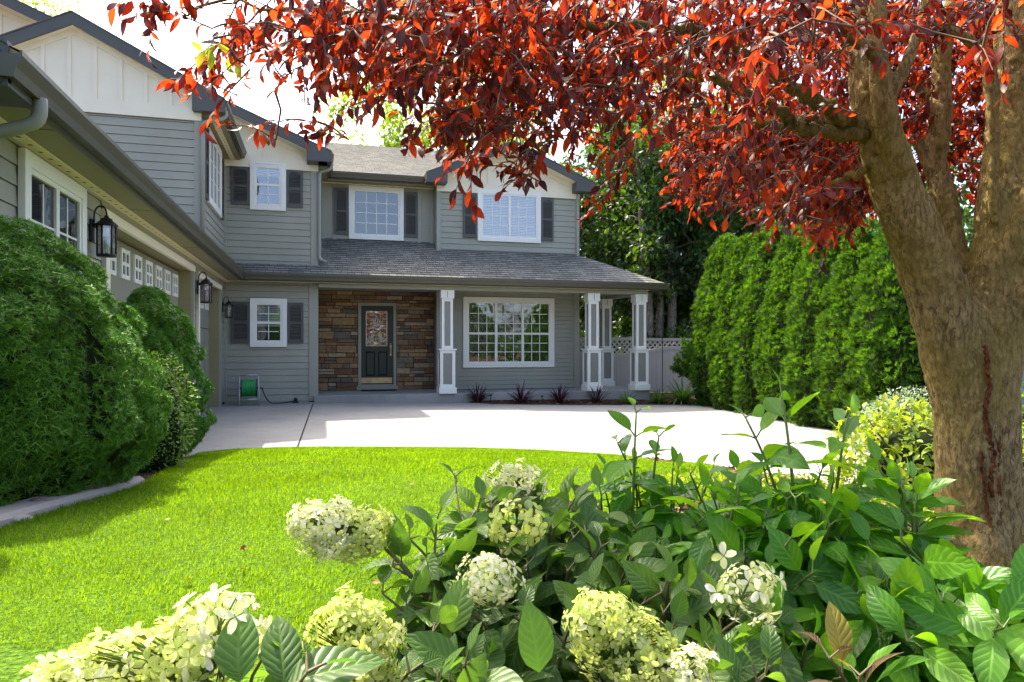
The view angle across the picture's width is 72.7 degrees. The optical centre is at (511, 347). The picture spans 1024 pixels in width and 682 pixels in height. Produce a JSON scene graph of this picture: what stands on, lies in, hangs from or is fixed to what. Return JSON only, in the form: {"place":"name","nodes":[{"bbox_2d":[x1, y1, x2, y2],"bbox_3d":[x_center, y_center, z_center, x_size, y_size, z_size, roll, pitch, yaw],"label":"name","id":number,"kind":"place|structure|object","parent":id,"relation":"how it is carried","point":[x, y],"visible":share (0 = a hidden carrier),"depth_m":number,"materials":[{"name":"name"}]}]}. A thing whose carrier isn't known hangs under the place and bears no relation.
{"place":"outdoors","nodes":[
{"label":"outdoors","id":0,"kind":"place"},
{"bbox_2d":[0,446,720,681],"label":"lawn","id":1,"kind":"structure","parent":0,"point":[15,661],"depth_m":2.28,"materials":[{"name":"green plant"}]},
{"bbox_2d":[67,460,557,610],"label":"fallen leaves","id":2,"kind":"object","parent":1,"relation":"on","point":[243,547],"visible":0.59,"depth_m":2.44,"materials":[{"name":"brown plant"}]},
{"bbox_2d":[19,0,984,249],"label":"sky","id":3,"kind":"structure","parent":0,"point":[178,51],"materials":[{"name":"white"}]},
{"bbox_2d":[184,402,869,483],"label":"driveway","id":4,"kind":"structure","parent":0,"point":[693,436],"depth_m":11.39,"materials":[{"name":"concrete"}]},
{"bbox_2d":[238,374,292,405],"bbox_3d":[-5.441,0.939,15.465,1.256,0.680,0.547,0,0,-30],"label":"hose reel","id":5,"kind":"object","parent":4,"relation":"on","point":[248,387],"visible":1,"depth_m":15.14,"materials":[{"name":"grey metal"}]},
{"bbox_2d":[106,0,1023,581],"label":"plum tree","id":6,"kind":"object","parent":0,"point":[808,144],"visible":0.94,"depth_m":2.67,"materials":[{"name":"red plant"}]},
{"bbox_2d":[121,392,1023,648],"bbox_3d":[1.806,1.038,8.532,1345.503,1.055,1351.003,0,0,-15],"label":"ground","id":7,"kind":"structure","parent":0,"point":[146,475],"depth_m":17.04,"materials":[{"name":"brown soil"}]},
{"bbox_2d":[12,514,32,521],"bbox_3d":[-2.251,0.785,3.145,0.157,0.074,0.101,0,0,-15],"label":"rock","id":8,"kind":"object","parent":7,"relation":"on","point":[17,517],"visible":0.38,"depth_m":3.12,"materials":[{"name":"stone"}]},
{"bbox_2d":[29,497,46,501],"bbox_3d":[-2.349,0.794,3.425,0.152,0.110,0.130,0,0,-15],"label":"rock","id":9,"kind":"object","parent":7,"relation":"on","point":[39,499],"visible":0.16,"depth_m":3.41,"materials":[{"name":"grey stone"}]},
{"bbox_2d":[20,0,99,22],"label":"bright tree","id":10,"kind":"object","parent":7,"relation":"on","point":[35,3],"visible":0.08,"depth_m":29.85,"materials":[{"name":"yellow plant"}]},
{"bbox_2d":[0,476,144,528],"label":"kerb","id":11,"kind":"structure","parent":7,"relation":"on","point":[9,511],"depth_m":3.46,"materials":[{"name":"concrete"}]},
{"bbox_2d":[0,215,173,505],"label":"bush","id":12,"kind":"object","parent":7,"relation":"on","point":[76,408],"visible":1,"depth_m":3.59,"materials":[{"name":"green plant"}]},
{"bbox_2d":[116,349,200,471],"bbox_3d":[-2.728,0.496,5.383,0.669,0.967,0.608,0,0,23],"label":"box shrub","id":13,"kind":"object","parent":7,"relation":"on","point":[167,451],"visible":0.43,"depth_m":5.33,"materials":[{"name":"green plant"}]},
{"bbox_2d":[115,284,218,464],"bbox_3d":[-3.450,0.266,6.625,1.190,1.742,1.306,0,0,11],"label":"bush","id":14,"kind":"object","parent":7,"relation":"on","point":[161,336],"visible":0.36,"depth_m":6.51,"materials":[{"name":"green plant"}]},
{"bbox_2d":[19,583,386,681],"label":"hydrangea","id":15,"kind":"object","parent":7,"relation":"on","point":[235,649],"visible":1,"depth_m":0.82,"materials":[{"name":"green plant"}]},
{"bbox_2d":[0,0,669,414],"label":"house","id":16,"kind":"structure","parent":7,"relation":"on","point":[342,272],"depth_m":16.07,"materials":[{"name":"grey wood"}]},
{"bbox_2d":[18,147,86,289],"bbox_3d":[-3.681,-0.625,5.626,0.050,1.600,1.360,0,0,-15],"label":"window","id":17,"kind":"structure","parent":16,"relation":"in","point":[51,199],"depth_m":5.53,"materials":[{"name":"white glass"}]},
{"bbox_2d":[90,205,117,257],"bbox_3d":[-3.848,-1.095,6.576,0.229,0.486,0.195,0,0,-15],"label":"wall lantern","id":18,"kind":"object","parent":16,"relation":"attached to","point":[106,221],"depth_m":6.54,"materials":[{"name":"black metal"}]},
{"bbox_2d":[111,238,177,330],"bbox_3d":[-4.955,-0.005,9.310,0.072,2.508,4.820,0,0,-15],"label":"garage door","id":19,"kind":"structure","parent":16,"relation":"in","point":[131,269],"depth_m":8.98,"materials":[{"name":"grey wood"}]},
{"bbox_2d":[196,272,212,303],"bbox_3d":[-5.294,-1.029,12.007,0.257,0.545,0.219,0,0,-15],"label":"wall lantern","id":20,"kind":"object","parent":16,"relation":"attached to","point":[205,281],"depth_m":11.96,"materials":[{"name":"black metal"}]},
{"bbox_2d":[200,287,208,406],"bbox_3d":[-6.112,0.020,13.524,0.072,2.458,2.680,0,0,-15],"label":"garage door","id":21,"kind":"structure","parent":16,"relation":"in","point":[204,307],"depth_m":14.27,"materials":[{"name":"grey wood"}]},
{"bbox_2d":[207,127,221,217],"bbox_3d":[-5.992,-3.470,14.045,0.050,1.430,1.700,0,0,-15],"label":"window","id":22,"kind":"structure","parent":16,"relation":"in","point":[215,152],"depth_m":14.18,"materials":[{"name":"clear glass"}]},
{"bbox_2d":[222,297,232,317],"bbox_3d":[-6.249,-0.876,15.312,0.224,0.474,0.190,0,0,-15],"label":"wall lantern","id":23,"kind":"object","parent":16,"relation":"attached to","point":[229,303],"depth_m":15.29,"materials":[{"name":"black metal"}]},
{"bbox_2d":[250,161,285,210],"bbox_3d":[-5.569,-3.675,15.903,0.780,1.100,0.050,0,0,-15],"label":"window","id":24,"kind":"structure","parent":16,"relation":"in","point":[267,186],"depth_m":15.91,"materials":[{"name":"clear glass"}]},
{"bbox_2d":[250,298,286,346],"bbox_3d":[-5.559,-0.560,15.906,0.800,1.110,0.050,0,0,-15],"label":"window","id":25,"kind":"structure","parent":16,"relation":"in","point":[268,316],"depth_m":15.91,"materials":[{"name":"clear glass"}]},
{"bbox_2d":[349,185,403,240],"bbox_3d":[-3.557,-3.515,18.284,1.420,1.400,0.050,0,0,-15],"label":"window","id":26,"kind":"structure","parent":16,"relation":"in","point":[375,212],"depth_m":18.29,"materials":[{"name":"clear glass"}]},
{"bbox_2d":[361,306,392,383],"bbox_3d":[-3.537,-0.055,18.286,0.830,2.060,0.141,0,0,-15],"label":"front door","id":27,"kind":"structure","parent":16,"relation":"in","point":[376,321],"depth_m":18.30,"materials":[{"name":"black wood"}]},
{"bbox_2d":[361,389,397,390],"bbox_3d":[-3.430,1.111,17.973,0.900,0.016,0.440,0,0,-15],"label":"doormat","id":28,"kind":"object","parent":16,"relation":"on","point":[381,390],"visible":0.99,"depth_m":17.84,"materials":[{"name":"grey fabric"}]},
{"bbox_2d":[463,297,553,367],"bbox_3d":[-0.068,-0.393,18.606,2.520,1.865,0.050,0,0,-15],"label":"window","id":29,"kind":"structure","parent":16,"relation":"in","point":[498,331],"depth_m":18.60,"materials":[{"name":"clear glass"}]},
{"bbox_2d":[477,189,540,242],"bbox_3d":[-0.065,-3.515,18.710,1.760,1.380,0.050,0,0,-15],"label":"window","id":30,"kind":"structure","parent":16,"relation":"in","point":[516,217],"depth_m":18.71,"materials":[{"name":"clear glass"}]},
{"bbox_2d":[312,54,569,165],"bbox_3d":[-3.575,-7.101,35.851,12.903,17.179,9.188,0,0,-15],"label":"bright tree","id":31,"kind":"object","parent":7,"relation":"on","point":[391,123],"visible":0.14,"depth_m":34.14,"materials":[{"name":"green plant"}]},
{"bbox_2d":[459,383,494,402],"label":"sword plant","id":32,"kind":"object","parent":7,"relation":"on","point":[478,396],"visible":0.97,"depth_m":16.78,"materials":[{"name":"purple plant"}]},
{"bbox_2d":[504,379,536,402],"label":"sword plant","id":33,"kind":"object","parent":7,"relation":"on","point":[520,398],"visible":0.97,"depth_m":16.75,"materials":[{"name":"purple plant"}]},
{"bbox_2d":[547,385,572,402],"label":"sword plant","id":34,"kind":"object","parent":7,"relation":"on","point":[559,397],"visible":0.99,"depth_m":16.87,"materials":[{"name":"purple plant"}]},
{"bbox_2d":[579,330,584,349],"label":"background bush","id":35,"kind":"object","parent":7,"relation":"on","point":[583,332],"visible":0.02,"depth_m":22.56,"materials":[{"name":"green plant"}]},
{"bbox_2d":[481,399,697,403],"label":"bark mulch","id":36,"kind":"object","parent":7,"relation":"on","point":[581,400],"visible":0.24,"depth_m":17.13,"materials":[{"name":"brown wood"}]},
{"bbox_2d":[610,387,641,402],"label":"strap plant","id":37,"kind":"object","parent":36,"relation":"on","point":[625,400],"visible":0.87,"depth_m":17.27,"materials":[{"name":"green plant"}]},
{"bbox_2d":[643,384,672,403],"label":"strap plant","id":38,"kind":"object","parent":36,"relation":"on","point":[657,398],"visible":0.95,"depth_m":17.49,"materials":[{"name":"green plant"}]},
{"bbox_2d":[582,385,610,402],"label":"sword plant","id":39,"kind":"object","parent":7,"relation":"on","point":[596,398],"visible":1,"depth_m":17.16,"materials":[{"name":"purple plant"}]},
{"bbox_2d":[579,337,631,386],"bbox_3d":[2.850,0.475,20.226,2.205,1.720,0.150,0,0,-15],"label":"lattice fence","id":40,"kind":"object","parent":7,"relation":"on","point":[621,368],"visible":0.36,"depth_m":20.29,"materials":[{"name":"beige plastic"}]},
{"bbox_2d":[554,151,680,347],"bbox_3d":[3.900,-3.734,31.766,9.581,11.007,7.669,0,0,-15],"label":"shade tree","id":41,"kind":"object","parent":7,"relation":"on","point":[584,168],"visible":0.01,"depth_m":31.25,"materials":[{"name":"green plant"}]},
{"bbox_2d":[583,96,666,326],"bbox_3d":[4.735,-4.461,28.920,3.889,11.890,4.656,0,0,36],"label":"spruce tree","id":42,"kind":"object","parent":7,"relation":"on","point":[596,158],"visible":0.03,"depth_m":28.29,"materials":[{"name":"green plant"}]},
{"bbox_2d":[580,327,672,353],"bbox_3d":[3.932,0.387,23.662,3.874,2.194,2.736,0,0,-15],"label":"background bush","id":43,"kind":"object","parent":7,"relation":"on","point":[627,344],"visible":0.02,"depth_m":23.30,"materials":[{"name":"green plant"}]},
{"bbox_2d":[559,100,771,348],"bbox_3d":[4.865,-3.582,26.186,8.548,10.155,7.962,0,0,-15],"label":"shade tree","id":44,"kind":"object","parent":7,"relation":"on","point":[669,225],"visible":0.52,"depth_m":24.26,"materials":[{"name":"green plant"}]},
{"bbox_2d":[662,313,668,395],"bbox_3d":[3.942,0.274,17.881,0.194,2.302,0.022,0,0,-15],"label":"shepherd hook","id":45,"kind":"object","parent":7,"relation":"on","point":[662,350],"visible":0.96,"depth_m":17.85,"materials":[{"name":"black metal"}]},
{"bbox_2d":[593,397,739,619],"bbox_3d":[0.388,0.497,1.849,0.519,0.721,0.558,0,0,-15],"label":"dogwood","id":46,"kind":"object","parent":7,"relation":"on","point":[668,521],"visible":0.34,"depth_m":1.83,"materials":[{"name":"green plant"}]},
{"bbox_2d":[646,338,694,391],"bbox_3d":[4.996,0.495,20.815,2.295,1.720,0.150,0,0,-15],"label":"lattice fence","id":47,"kind":"object","parent":7,"relation":"on","point":[655,364],"visible":0.42,"depth_m":20.67,"materials":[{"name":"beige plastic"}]},
{"bbox_2d":[654,375,697,405],"bbox_3d":[4.310,1.134,17.610,1.412,0.849,1.331,0,0,-15],"label":"strap plant","id":48,"kind":"object","parent":7,"relation":"on","point":[682,396],"visible":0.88,"depth_m":17.52,"materials":[{"name":"green plant"}]},
{"bbox_2d":[658,317,694,347],"bbox_3d":[6.398,0.229,22.934,3.531,2.473,2.749,0,0,-15],"label":"background bush","id":49,"kind":"object","parent":7,"relation":"on","point":[685,334],"visible":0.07,"depth_m":22.85,"materials":[{"name":"green plant"}]},
{"bbox_2d":[669,337,696,380],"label":"juniper","id":50,"kind":"object","parent":7,"relation":"on","point":[682,368],"visible":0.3,"depth_m":18.50,"materials":[{"name":"green plant"}]},
{"bbox_2d":[560,542,808,681],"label":"hydrangea","id":51,"kind":"object","parent":7,"relation":"on","point":[720,601],"visible":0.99,"depth_m":1.19,"materials":[{"name":"green plant"}]},
{"bbox_2d":[578,24,795,249],"bbox_3d":[9.835,-8.527,40.157,12.989,20.028,8.834,0,0,-15],"label":"bright tree","id":52,"kind":"object","parent":7,"relation":"on","point":[656,89],"depth_m":39.27,"materials":[{"name":"green plant"}]},
{"bbox_2d":[653,209,760,337],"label":"shade tree","id":53,"kind":"object","parent":7,"relation":"on","point":[665,320],"depth_m":34.03,"materials":[{"name":"green plant"}]},
{"bbox_2d":[684,232,738,407],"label":"arborvitae","id":54,"kind":"object","parent":7,"relation":"on","point":[705,298],"visible":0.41,"depth_m":17.11,"materials":[{"name":"green plant"}]},
{"bbox_2d":[627,111,812,331],"bbox_3d":[9.304,-4.122,27.773,9.090,11.239,8.196,0,0,-15],"label":"shade tree","id":55,"kind":"object","parent":7,"relation":"on","point":[749,229],"visible":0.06,"depth_m":25.74,"materials":[{"name":"green plant"}]},
{"bbox_2d":[704,232,753,410],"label":"arborvitae","id":56,"kind":"object","parent":7,"relation":"on","point":[721,381],"visible":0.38,"depth_m":16.01,"materials":[{"name":"green plant"}]},
{"bbox_2d":[724,219,787,416],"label":"arborvitae","id":57,"kind":"object","parent":7,"relation":"on","point":[756,271],"visible":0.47,"depth_m":14.86,"materials":[{"name":"green plant"}]},
{"bbox_2d":[751,224,815,420],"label":"arborvitae","id":58,"kind":"object","parent":7,"relation":"on","point":[778,295],"visible":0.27,"depth_m":13.83,"materials":[{"name":"green plant"}]},
{"bbox_2d":[641,456,933,528],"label":"bark mulch","id":59,"kind":"object","parent":7,"relation":"on","point":[671,460],"visible":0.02,"depth_m":6.72,"materials":[{"name":"brown wood"}]},
{"bbox_2d":[298,581,462,681],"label":"hydrangea","id":60,"kind":"object","parent":59,"relation":"on","point":[351,617],"visible":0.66,"depth_m":0.98,"materials":[{"name":"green plant"}]},
{"bbox_2d":[284,463,506,681],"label":"hydrangea","id":61,"kind":"object","parent":59,"relation":"on","point":[345,529],"visible":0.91,"depth_m":1.42,"materials":[{"name":"green plant"}]},
{"bbox_2d":[389,457,677,681],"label":"hydrangea","id":62,"kind":"object","parent":59,"relation":"on","point":[517,594],"visible":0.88,"depth_m":1.42,"materials":[{"name":"green plant"}]},
{"bbox_2d":[658,369,899,681],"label":"dogwood","id":63,"kind":"object","parent":59,"relation":"on","point":[791,528],"visible":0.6,"depth_m":1.51,"materials":[{"name":"green plant"}]},
{"bbox_2d":[816,438,1023,681],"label":"dogwood","id":64,"kind":"object","parent":59,"relation":"on","point":[938,606],"visible":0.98,"depth_m":1.30,"materials":[{"name":"green plant"}]},
{"bbox_2d":[660,469,934,520],"bbox_3d":[2.084,1.063,5.093,2.018,0.365,1.851,0,0,-15],"label":"groundcover","id":65,"kind":"object","parent":7,"relation":"on","point":[721,476],"visible":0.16,"depth_m":5.11,"materials":[{"name":"green plant"}]},
{"bbox_2d":[778,222,846,428],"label":"arborvitae","id":66,"kind":"object","parent":7,"relation":"on","point":[804,307],"visible":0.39,"depth_m":12.66,"materials":[{"name":"green plant"}]},
{"bbox_2d":[664,198,972,344],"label":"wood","id":67,"kind":"object","parent":7,"relation":"on","point":[967,226],"depth_m":50.29,"materials":[{"name":"green plant"}]},
{"bbox_2d":[810,215,884,430],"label":"arborvitae","id":68,"kind":"object","parent":7,"relation":"on","point":[833,363],"visible":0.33,"depth_m":11.68,"materials":[{"name":"green plant"}]},
{"bbox_2d":[798,601,902,681],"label":"dogwood sprout","id":69,"kind":"object","parent":7,"relation":"on","point":[839,633],"visible":1,"depth_m":1.13,"materials":[{"name":"green plant"}]},
{"bbox_2d":[765,99,982,251],"bbox_3d":[13.843,-4.006,25.855,9.374,10.991,7.340,0,0,-15],"label":"shade tree","id":70,"kind":"object","parent":7,"relation":"on","point":[967,217],"visible":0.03,"depth_m":24.79,"materials":[{"name":"green plant"}]},
{"bbox_2d":[821,392,934,498],"bbox_3d":[3.268,0.850,5.729,1.532,0.969,1.304,0,0,1],"label":"golden shrub","id":71,"kind":"object","parent":7,"relation":"on","point":[913,444],"visible":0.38,"depth_m":5.54,"materials":[{"name":"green plant"}]},
{"bbox_2d":[837,226,928,426],"bbox_3d":[6.216,-0.306,10.873,2.017,3.777,2.026,0,0,-15],"label":"arborvitae","id":72,"kind":"object","parent":7,"relation":"on","point":[885,353],"visible":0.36,"depth_m":10.57,"materials":[{"name":"green plant"}]},
{"bbox_2d":[849,385,933,448],"bbox_3d":[5.591,1.017,9.603,1.989,1.007,1.506,0,0,-15],"label":"silver shrub","id":73,"kind":"object","parent":7,"relation":"on","point":[896,404],"visible":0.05,"depth_m":9.46,"materials":[{"name":"green plant"}]},
{"bbox_2d":[964,274,1023,407],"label":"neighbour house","id":74,"kind":"structure","parent":7,"relation":"on","point":[1023,372],"depth_m":15.57,"materials":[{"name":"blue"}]},
{"bbox_2d":[1021,380,1023,442],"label":"green shrub","id":75,"kind":"object","parent":7,"relation":"on","point":[1022,394],"visible":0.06,"depth_m":9.18,"materials":[{"name":"green plant"}]},
{"bbox_2d":[1022,422,1023,469],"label":"golden shrub","id":76,"kind":"object","parent":7,"relation":"on","point":[1023,447],"visible":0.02,"depth_m":5.56,"materials":[{"name":"yellow plant"}]}
]}

